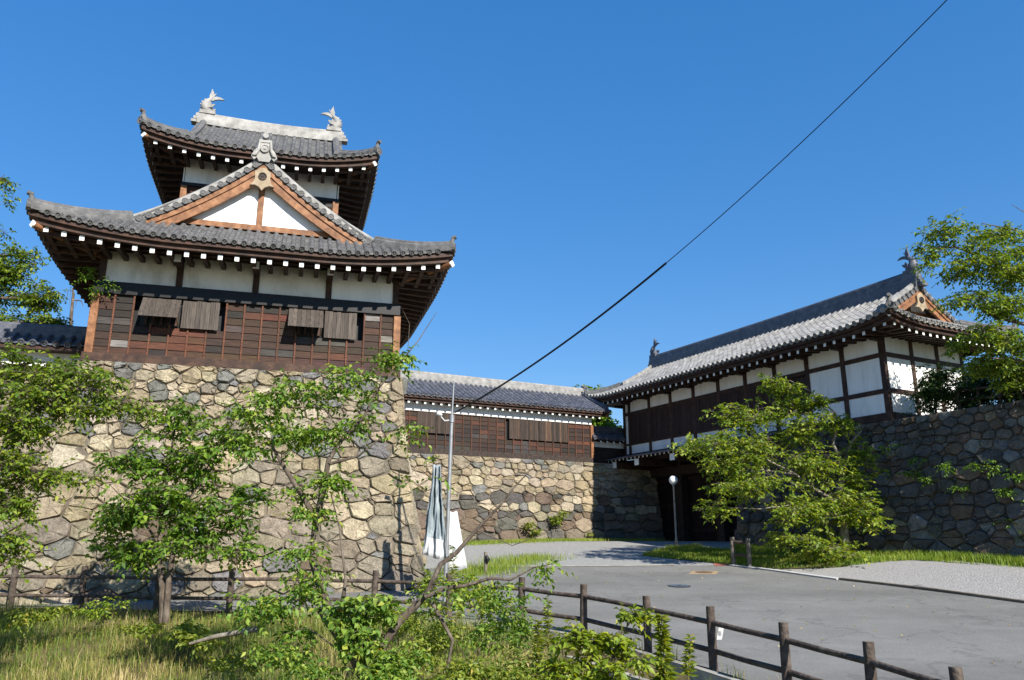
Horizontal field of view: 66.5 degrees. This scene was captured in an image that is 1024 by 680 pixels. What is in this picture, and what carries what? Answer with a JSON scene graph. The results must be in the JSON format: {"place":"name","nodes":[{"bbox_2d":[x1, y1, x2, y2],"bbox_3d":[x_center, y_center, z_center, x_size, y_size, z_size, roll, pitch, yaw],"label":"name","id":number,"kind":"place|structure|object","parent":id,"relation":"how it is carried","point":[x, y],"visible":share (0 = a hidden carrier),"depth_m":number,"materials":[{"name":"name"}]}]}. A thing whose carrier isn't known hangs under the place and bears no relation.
{"place":"outdoors","nodes":[
{"label":"outdoors","id":0,"kind":"place"},
{"bbox_2d":[0,175,73,325],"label":"leafy tree","id":1,"kind":"object","parent":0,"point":[11,276],"visible":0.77,"depth_m":24.14,"materials":[{"name":"green plant"}]},
{"bbox_2d":[0,321,86,378],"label":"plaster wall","id":2,"kind":"structure","parent":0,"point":[64,342],"depth_m":22.08,"materials":[{"name":"tile"}]},
{"bbox_2d":[344,636,434,679],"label":"weed patch","id":3,"kind":"object","parent":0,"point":[394,675],"visible":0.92,"depth_m":9.40,"materials":[{"name":"green plant"}]},
{"bbox_2d":[0,581,983,679],"bbox_3d":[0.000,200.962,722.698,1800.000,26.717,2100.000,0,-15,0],"label":"ground","id":4,"kind":"structure","parent":0,"point":[159,663],"depth_m":14.10,"materials":[{"name":"green plant"}]},
{"bbox_2d":[0,378,70,586],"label":"stone wall","id":5,"kind":"structure","parent":4,"relation":"on","point":[49,451],"depth_m":20.83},
{"bbox_2d":[0,603,79,637],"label":"weed patch","id":6,"kind":"object","parent":4,"relation":"on","point":[40,616],"visible":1,"depth_m":14.07,"materials":[{"name":"green plant"}]},
{"bbox_2d":[0,342,172,586],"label":"cherry tree","id":7,"kind":"object","parent":4,"relation":"on","point":[67,400],"visible":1,"depth_m":12.36,"materials":[{"name":"green plant"}]},
{"bbox_2d":[71,596,136,625],"bbox_3d":[-7.928,5.236,15.096,1.030,0.570,0.900,0,-15,0],"label":"weed patch","id":8,"kind":"object","parent":4,"relation":"on","point":[100,610],"visible":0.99,"depth_m":15.07,"materials":[{"name":"green plant"}]},
{"bbox_2d":[115,618,227,661],"bbox_3d":[-5.874,5.187,13.453,1.689,0.712,1.774,11,-18,-35],"label":"weed patch","id":9,"kind":"object","parent":4,"relation":"on","point":[183,632],"visible":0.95,"depth_m":13.49,"materials":[{"name":"green plant"}]},
{"bbox_2d":[78,390,279,622],"bbox_3d":[-6.751,3.278,15.792,4.132,4.634,2.351,0,-15,0],"label":"young tree","id":10,"kind":"object","parent":4,"relation":"on","point":[189,539],"visible":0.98,"depth_m":15.68,"materials":[{"name":"green plant"}]},
{"bbox_2d":[0,359,426,605],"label":"stone base","id":11,"kind":"object","parent":4,"relation":"on","point":[380,530],"visible":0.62,"depth_m":20.24,"materials":[{"name":"stone"}]},
{"bbox_2d":[65,287,83,324],"bbox_3d":[-15.921,-0.791,28.032,1.035,2.437,1.416,-4,-15,15],"label":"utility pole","id":12,"kind":"object","parent":11,"relation":"on","point":[72,306],"visible":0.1,"depth_m":28.20,"materials":[{"name":"concrete"}]},
{"bbox_2d":[25,89,456,376],"bbox_3d":[-8.426,-3.420,26.716,10.994,10.879,11.746,4,-15,-15],"label":"castle turret","id":13,"kind":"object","parent":11,"relation":"on","point":[248,244],"visible":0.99,"depth_m":22.05,"materials":[{"name":"paint"}]},
{"bbox_2d":[71,267,120,303],"bbox_3d":[-10.949,-1.469,20.580,1.177,1.027,0.627,0,-15,0],"label":"ivy","id":14,"kind":"object","parent":13,"relation":"attached to","point":[91,270],"visible":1,"depth_m":20.59,"materials":[{"name":"green plant"}]},
{"bbox_2d":[189,626,257,644],"bbox_3d":[-4.237,4.363,11.530,1.186,0.303,0.178,-6,-16,20],"label":"fallen branch","id":15,"kind":"object","parent":4,"relation":"on","point":[227,634],"visible":1,"depth_m":11.54,"materials":[{"name":"wood"}]},
{"bbox_2d":[202,644,292,679],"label":"weed patch","id":16,"kind":"object","parent":4,"relation":"on","point":[221,665],"visible":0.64,"depth_m":11.32,"materials":[{"name":"green plant"}]},
{"bbox_2d":[213,593,317,650],"bbox_3d":[-3.239,3.899,10.719,1.691,0.780,0.884,-8,-17,28],"label":"weed patch","id":17,"kind":"object","parent":4,"relation":"on","point":[300,634],"visible":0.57,"depth_m":10.49,"materials":[{"name":"green plant"}]},
{"bbox_2d":[241,631,346,679],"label":"weed patch","id":18,"kind":"object","parent":4,"relation":"on","point":[296,665],"visible":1,"depth_m":9.73,"materials":[{"name":"green plant"}]},
{"bbox_2d":[204,307,576,678],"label":"cherry tree","id":19,"kind":"object","parent":4,"relation":"on","point":[304,439],"visible":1,"depth_m":10.98,"materials":[{"name":"green plant"}]},
{"bbox_2d":[312,593,422,679],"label":"vine","id":20,"kind":"object","parent":19,"relation":"attached to","point":[361,629],"visible":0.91,"depth_m":9.77,"materials":[{"name":"green plant"}]},
{"bbox_2d":[372,595,450,645],"bbox_3d":[-1.637,4.388,12.299,0.993,0.840,1.354,-13,-19,41],"label":"weed patch","id":21,"kind":"object","parent":4,"relation":"on","point":[406,626],"visible":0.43,"depth_m":12.31,"materials":[{"name":"green plant"}]},
{"bbox_2d":[400,615,472,677],"bbox_3d":[-1.060,4.026,10.361,1.062,0.691,0.889,14,-20,-42],"label":"weed patch","id":22,"kind":"object","parent":4,"relation":"on","point":[437,639],"visible":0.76,"depth_m":10.30,"materials":[{"name":"green plant"}]},
{"bbox_2d":[402,563,502,615],"bbox_3d":[-0.899,4.319,13.504,2.186,0.896,1.043,-14,-20,42],"label":"weed patch","id":23,"kind":"object","parent":4,"relation":"on","point":[465,593],"visible":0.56,"depth_m":13.47,"materials":[{"name":"green plant"}]},
{"bbox_2d":[448,545,462,633],"bbox_3d":[-0.864,3.829,11.916,0.279,1.356,0.235,0,-15,0],"label":"weed","id":24,"kind":"object","parent":4,"relation":"on","point":[452,570],"visible":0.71,"depth_m":11.94,"materials":[{"name":"green plant"}]},
{"bbox_2d":[411,653,542,679],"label":"weed patch","id":25,"kind":"object","parent":4,"relation":"on","point":[464,671],"visible":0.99,"depth_m":9.34,"materials":[{"name":"green plant"}]},
{"bbox_2d":[0,566,963,679],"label":"wooden fence","id":26,"kind":"object","parent":4,"relation":"on","point":[870,662],"visible":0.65,"depth_m":13.69,"materials":[{"name":"brown wood"}]},
{"bbox_2d":[716,627,723,639],"bbox_3d":[3.139,4.420,11.769,0.125,0.180,0.021,0,-15,0],"label":"marker plate","id":27,"kind":"object","parent":26,"relation":"attached to","point":[720,634],"visible":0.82,"depth_m":11.76,"materials":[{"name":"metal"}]},
{"bbox_2d":[460,591,545,669],"bbox_3d":[-0.100,4.048,10.849,1.189,1.057,1.294,0,-15,0],"label":"weed patch","id":28,"kind":"object","parent":4,"relation":"on","point":[504,615],"visible":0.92,"depth_m":10.69,"materials":[{"name":"green plant"}]},
{"bbox_2d":[475,588,485,655],"bbox_3d":[-0.443,3.913,10.855,0.171,0.897,0.174,0,-15,0],"label":"weed","id":29,"kind":"object","parent":28,"relation":"on","point":[481,621],"visible":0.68,"depth_m":10.87,"materials":[{"name":"green plant"}]},
{"bbox_2d":[298,612,739,679],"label":"concrete kerb","id":30,"kind":"structure","parent":4,"relation":"on","point":[702,673],"depth_m":12.00,"materials":[{"name":"grey concrete"}]},
{"bbox_2d":[408,453,664,543],"bbox_3d":[-1.649,8.369,39.381,18.581,4.384,6.980,8,-16,-27],"label":"stone base","id":31,"kind":"object","parent":4,"relation":"on","point":[604,500],"visible":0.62,"depth_m":37.83,"materials":[{"name":"stone"}]},
{"bbox_2d":[400,369,611,462],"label":"wing building","id":32,"kind":"structure","parent":31,"relation":"on","point":[518,419],"depth_m":38.45,"materials":[{"name":"paint"}]},
{"bbox_2d":[520,521,543,537],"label":"wall plant","id":33,"kind":"object","parent":31,"relation":"attached to","point":[528,524],"depth_m":36.52,"materials":[{"name":"green plant"}]},
{"bbox_2d":[548,510,570,525],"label":"wall plant","id":34,"kind":"object","parent":31,"relation":"attached to","point":[557,520],"depth_m":37.32,"materials":[{"name":"green plant"}]},
{"bbox_2d":[585,531,598,538],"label":"wall plant","id":35,"kind":"object","parent":31,"relation":"attached to","point":[589,534],"depth_m":38.23,"materials":[{"name":"green plant"}]},
{"bbox_2d":[591,412,621,427],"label":"bush","id":36,"kind":"object","parent":31,"relation":"on","point":[605,422],"visible":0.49,"depth_m":45.72,"materials":[{"name":"green plant"}]},
{"bbox_2d":[592,426,626,463],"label":"link wall","id":37,"kind":"structure","parent":31,"relation":"on","point":[608,442],"depth_m":41.08,"materials":[{"name":"paint"}]},
{"bbox_2d":[541,597,555,658],"bbox_3d":[0.495,3.926,10.544,0.234,0.854,0.247,-9,-17,32],"label":"weed","id":38,"kind":"object","parent":4,"relation":"on","point":[549,638],"visible":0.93,"depth_m":10.56,"materials":[{"name":"green plant"}]},
{"bbox_2d":[303,606,801,679],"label":"kerb grass","id":39,"kind":"structure","parent":4,"relation":"on","point":[677,655],"depth_m":13.11,"materials":[{"name":"green plant"}]},
{"bbox_2d":[484,647,578,679],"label":"weed patch","id":40,"kind":"object","parent":39,"relation":"on","point":[515,661],"visible":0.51,"depth_m":9.64,"materials":[{"name":"green plant"}]},
{"bbox_2d":[528,619,545,675],"bbox_3d":[0.339,4.019,10.116,0.272,0.765,0.300,6,-16,-21],"label":"weed","id":41,"kind":"object","parent":39,"relation":"on","point":[537,649],"visible":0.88,"depth_m":10.13,"materials":[{"name":"green plant"}]},
{"bbox_2d":[532,603,661,679],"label":"shrub","id":42,"kind":"object","parent":4,"relation":"on","point":[619,643],"visible":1,"depth_m":9.27,"materials":[{"name":"green plant"}]},
{"bbox_2d":[618,602,624,634],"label":"weed","id":43,"kind":"object","parent":4,"relation":"on","point":[621,623],"visible":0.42,"depth_m":9.90,"materials":[{"name":"green plant"}]},
{"bbox_2d":[649,613,680,679],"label":"weed","id":44,"kind":"object","parent":4,"relation":"on","point":[663,638],"visible":0.97,"depth_m":9.52,"materials":[{"name":"green plant"}]},
{"bbox_2d":[680,634,697,679],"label":"weed","id":45,"kind":"object","parent":4,"relation":"on","point":[691,664],"visible":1,"depth_m":9.62,"materials":[{"name":"green plant"}]},
{"bbox_2d":[585,248,1016,541],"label":"castle gate","id":46,"kind":"structure","parent":4,"relation":"on","point":[858,353],"depth_m":32.73,"materials":[{"name":"paint"}]},
{"bbox_2d":[656,461,737,540],"bbox_3d":[8.672,8.502,39.658,0.201,4.592,7.660,8,-16,-27],"label":"gate door","id":47,"kind":"structure","parent":46,"relation":"in","point":[699,532],"depth_m":38.80,"materials":[{"name":"brown wood"}]},
{"bbox_2d":[734,400,1023,558],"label":"stone wall","id":48,"kind":"structure","parent":4,"relation":"on","point":[934,516],"depth_m":25.25,"materials":[{"name":"stone"}]},
{"bbox_2d":[868,495,887,506],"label":"wall plant","id":49,"kind":"object","parent":48,"relation":"attached to","point":[878,498],"depth_m":26.73,"materials":[{"name":"green plant"}]},
{"bbox_2d":[877,443,902,454],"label":"wall plant","id":50,"kind":"object","parent":48,"relation":"attached to","point":[882,447],"depth_m":26.73,"materials":[{"name":"green plant"}]},
{"bbox_2d":[894,471,923,481],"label":"wall plant","id":51,"kind":"object","parent":48,"relation":"attached to","point":[909,474],"depth_m":25.92,"materials":[{"name":"green plant"}]},
{"bbox_2d":[906,457,928,471],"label":"wall plant","id":52,"kind":"object","parent":48,"relation":"attached to","point":[910,461],"depth_m":25.70,"materials":[{"name":"green plant"}]},
{"bbox_2d":[918,475,938,488],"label":"wall plant","id":53,"kind":"object","parent":48,"relation":"attached to","point":[922,479],"depth_m":25.29,"materials":[{"name":"green plant"}]},
{"bbox_2d":[900,362,964,415],"bbox_3d":[14.599,1.872,26.850,2.072,2.282,2.010,10,-18,-35],"label":"bush","id":54,"kind":"object","parent":48,"relation":"on","point":[928,392],"visible":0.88,"depth_m":26.76,"materials":[{"name":"green plant"}]},
{"bbox_2d":[934,461,956,475],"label":"wall plant","id":55,"kind":"object","parent":48,"relation":"attached to","point":[946,470],"depth_m":24.64,"materials":[{"name":"green plant"}]},
{"bbox_2d":[945,482,968,498],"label":"wall plant","id":56,"kind":"object","parent":48,"relation":"attached to","point":[957,488],"depth_m":24.21,"materials":[{"name":"green plant"}]},
{"bbox_2d":[899,204,1023,401],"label":"leafy tree","id":57,"kind":"object","parent":48,"relation":"on","point":[1007,370],"visible":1,"depth_m":23.70,"materials":[{"name":"green plant"}]},
{"bbox_2d":[934,357,1005,411],"bbox_3d":[15.468,1.666,26.223,2.763,2.237,2.087,14,-20,-43],"label":"bush","id":58,"kind":"object","parent":48,"relation":"on","point":[964,383],"visible":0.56,"depth_m":25.93,"materials":[{"name":"green plant"}]},
{"bbox_2d":[960,462,984,472],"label":"wall plant","id":59,"kind":"object","parent":48,"relation":"attached to","point":[969,465],"depth_m":23.99,"materials":[{"name":"green plant"}]},
{"bbox_2d":[955,384,1023,408],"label":"wooden railing","id":60,"kind":"object","parent":48,"relation":"on","point":[978,388],"visible":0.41,"depth_m":25.44,"materials":[{"name":"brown wood"}]},
{"bbox_2d":[981,459,1001,479],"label":"wall plant","id":61,"kind":"object","parent":48,"relation":"attached to","point":[993,469],"depth_m":23.49,"materials":[{"name":"green plant"}]},
{"bbox_2d":[974,364,1023,404],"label":"bush","id":62,"kind":"object","parent":48,"relation":"on","point":[1005,399],"visible":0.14,"depth_m":25.18,"materials":[{"name":"green plant"}]},
{"bbox_2d":[992,487,1018,500],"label":"wall plant","id":63,"kind":"object","parent":48,"relation":"attached to","point":[1000,494],"depth_m":23.03,"materials":[{"name":"green plant"}]},
{"bbox_2d":[993,518,1023,542],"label":"wall plant","id":64,"kind":"object","parent":48,"relation":"attached to","point":[1007,526],"depth_m":22.78,"materials":[{"name":"green plant"}]},
{"bbox_2d":[1001,469,1023,501],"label":"wall plant","id":65,"kind":"object","parent":48,"relation":"attached to","point":[1014,477],"depth_m":22.84,"materials":[{"name":"green plant"}]},
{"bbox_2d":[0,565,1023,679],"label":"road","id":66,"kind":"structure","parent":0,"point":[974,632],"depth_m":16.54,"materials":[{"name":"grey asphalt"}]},
{"bbox_2d":[436,381,454,601],"bbox_3d":[-1.657,3.610,18.848,0.472,5.364,0.144,5,-15,-18],"label":"mast","id":67,"kind":"object","parent":66,"relation":"on","point":[451,422],"visible":0.88,"depth_m":18.93,"materials":[{"name":"metal"}]},
{"bbox_2d":[422,464,446,558],"bbox_3d":[-1.808,4.072,18.586,0.598,2.234,0.306,0,-15,0],"label":"banner","id":68,"kind":"object","parent":67,"relation":"hanging from","point":[434,546],"visible":0.98,"depth_m":18.49,"materials":[{"name":"white fabric"}]},
{"bbox_2d":[449,511,466,570],"bbox_3d":[-1.316,4.811,18.728,0.496,1.406,0.188,3,-15,-12],"label":"sign board","id":69,"kind":"object","parent":67,"relation":"attached to","point":[456,541],"visible":0.82,"depth_m":18.70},
{"bbox_2d":[454,0,946,412],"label":"overhead cable","id":70,"kind":"object","parent":67,"relation":"attached to","point":[607,310],"visible":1,"depth_m":15.14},
{"bbox_2d":[484,552,489,572],"bbox_3d":[-0.771,6.917,23.912,0.222,0.820,0.144,-9,-17,32],"label":"marker post","id":71,"kind":"object","parent":66,"relation":"on","point":[486,559],"visible":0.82,"depth_m":23.92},
{"bbox_2d":[428,549,576,577],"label":"corner grass","id":72,"kind":"structure","parent":66,"relation":"on","point":[493,567],"depth_m":25.62,"materials":[{"name":"green plant"}]},
{"bbox_2d":[668,584,689,586],"bbox_3d":[4.485,6.589,20.939,0.600,0.048,0.600,0,-15,0],"label":"manhole cover","id":73,"kind":"object","parent":66,"relation":"on","point":[677,585],"visible":1,"depth_m":20.91,"materials":[{"name":"metal"}]},
{"bbox_2d":[689,571,717,573],"bbox_3d":[5.905,7.147,24.015,1.078,0.061,0.680,0,-15,0],"label":"manhole cover","id":74,"kind":"object","parent":66,"relation":"on","point":[703,572],"visible":1,"depth_m":23.90,"materials":[{"name":"beige metal"}]},
{"bbox_2d":[729,565,838,579],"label":"kerb","id":75,"kind":"structure","parent":66,"relation":"on","point":[814,575],"depth_m":23.91,"materials":[{"name":"concrete"}]},
{"bbox_2d":[839,578,1023,602],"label":"kerb edge","id":76,"kind":"object","parent":66,"relation":"on","point":[947,591],"visible":1,"depth_m":19.93,"materials":[{"name":"grey concrete"}]},
{"bbox_2d":[0,0,1023,460],"label":"sky","id":77,"kind":"structure","parent":0,"point":[569,150],"materials":[{"name":"blue"}]},
{"bbox_2d":[421,538,667,545],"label":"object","id":78,"kind":"structure","parent":0,"point":[512,541],"depth_m":36.13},
{"bbox_2d":[422,541,731,567],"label":"gravel path","id":79,"kind":"structure","parent":0,"point":[608,552],"depth_m":31.05,"materials":[{"name":"grey gravel"}]},
{"bbox_2d":[547,564,673,565],"bbox_3d":[2.149,7.450,25.786,6.547,0.056,0.276,1,-15,-4],"label":"gutter","id":80,"kind":"object","parent":79,"relation":"on","point":[605,565],"visible":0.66,"depth_m":25.75,"materials":[{"name":"concrete"}]},
{"bbox_2d":[669,476,677,544],"bbox_3d":[7.037,7.474,33.714,0.380,3.190,0.380,0,-15,0],"label":"globe lamp","id":81,"kind":"object","parent":79,"relation":"on","point":[673,480],"visible":0.94,"depth_m":33.84,"materials":[{"name":"metal"}]},
{"bbox_2d":[573,384,604,389],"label":"bush","id":82,"kind":"object","parent":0,"point":[590,388],"visible":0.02,"depth_m":52.64,"materials":[{"name":"green plant"}]},
{"bbox_2d":[714,563,729,565],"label":"brick paving","id":83,"kind":"structure","parent":0,"point":[718,564],"depth_m":26.18,"materials":[{"name":"red brick"}]},
{"bbox_2d":[642,542,977,568],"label":"verge grass","id":84,"kind":"structure","parent":0,"point":[693,551],"depth_m":26.81,"materials":[{"name":"green plant"}]},
{"bbox_2d":[730,537,751,565],"bbox_3d":[7.580,7.112,25.833,0.150,1.159,0.785,11,-18,-36],"label":"wooden barrier","id":85,"kind":"object","parent":84,"relation":"on","point":[747,542],"visible":0.77,"depth_m":25.84,"materials":[{"name":"brown wood"}]},
{"bbox_2d":[667,372,897,564],"bbox_3d":[8.963,4.159,25.807,7.431,6.706,3.705,0,-15,0],"label":"cherry tree","id":86,"kind":"object","parent":84,"relation":"on","point":[796,510],"visible":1,"depth_m":25.73,"materials":[{"name":"green plant"}]},
{"bbox_2d":[779,559,1023,599],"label":"gravel lot","id":87,"kind":"structure","parent":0,"point":[1006,581],"depth_m":21.60,"materials":[{"name":"grey gravel"}]},
{"bbox_2d":[727,543,1023,568],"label":"wall foot grass","id":88,"kind":"structure","parent":87,"relation":"on","point":[1003,560],"depth_m":23.71,"materials":[{"name":"green plant"}]}
]}

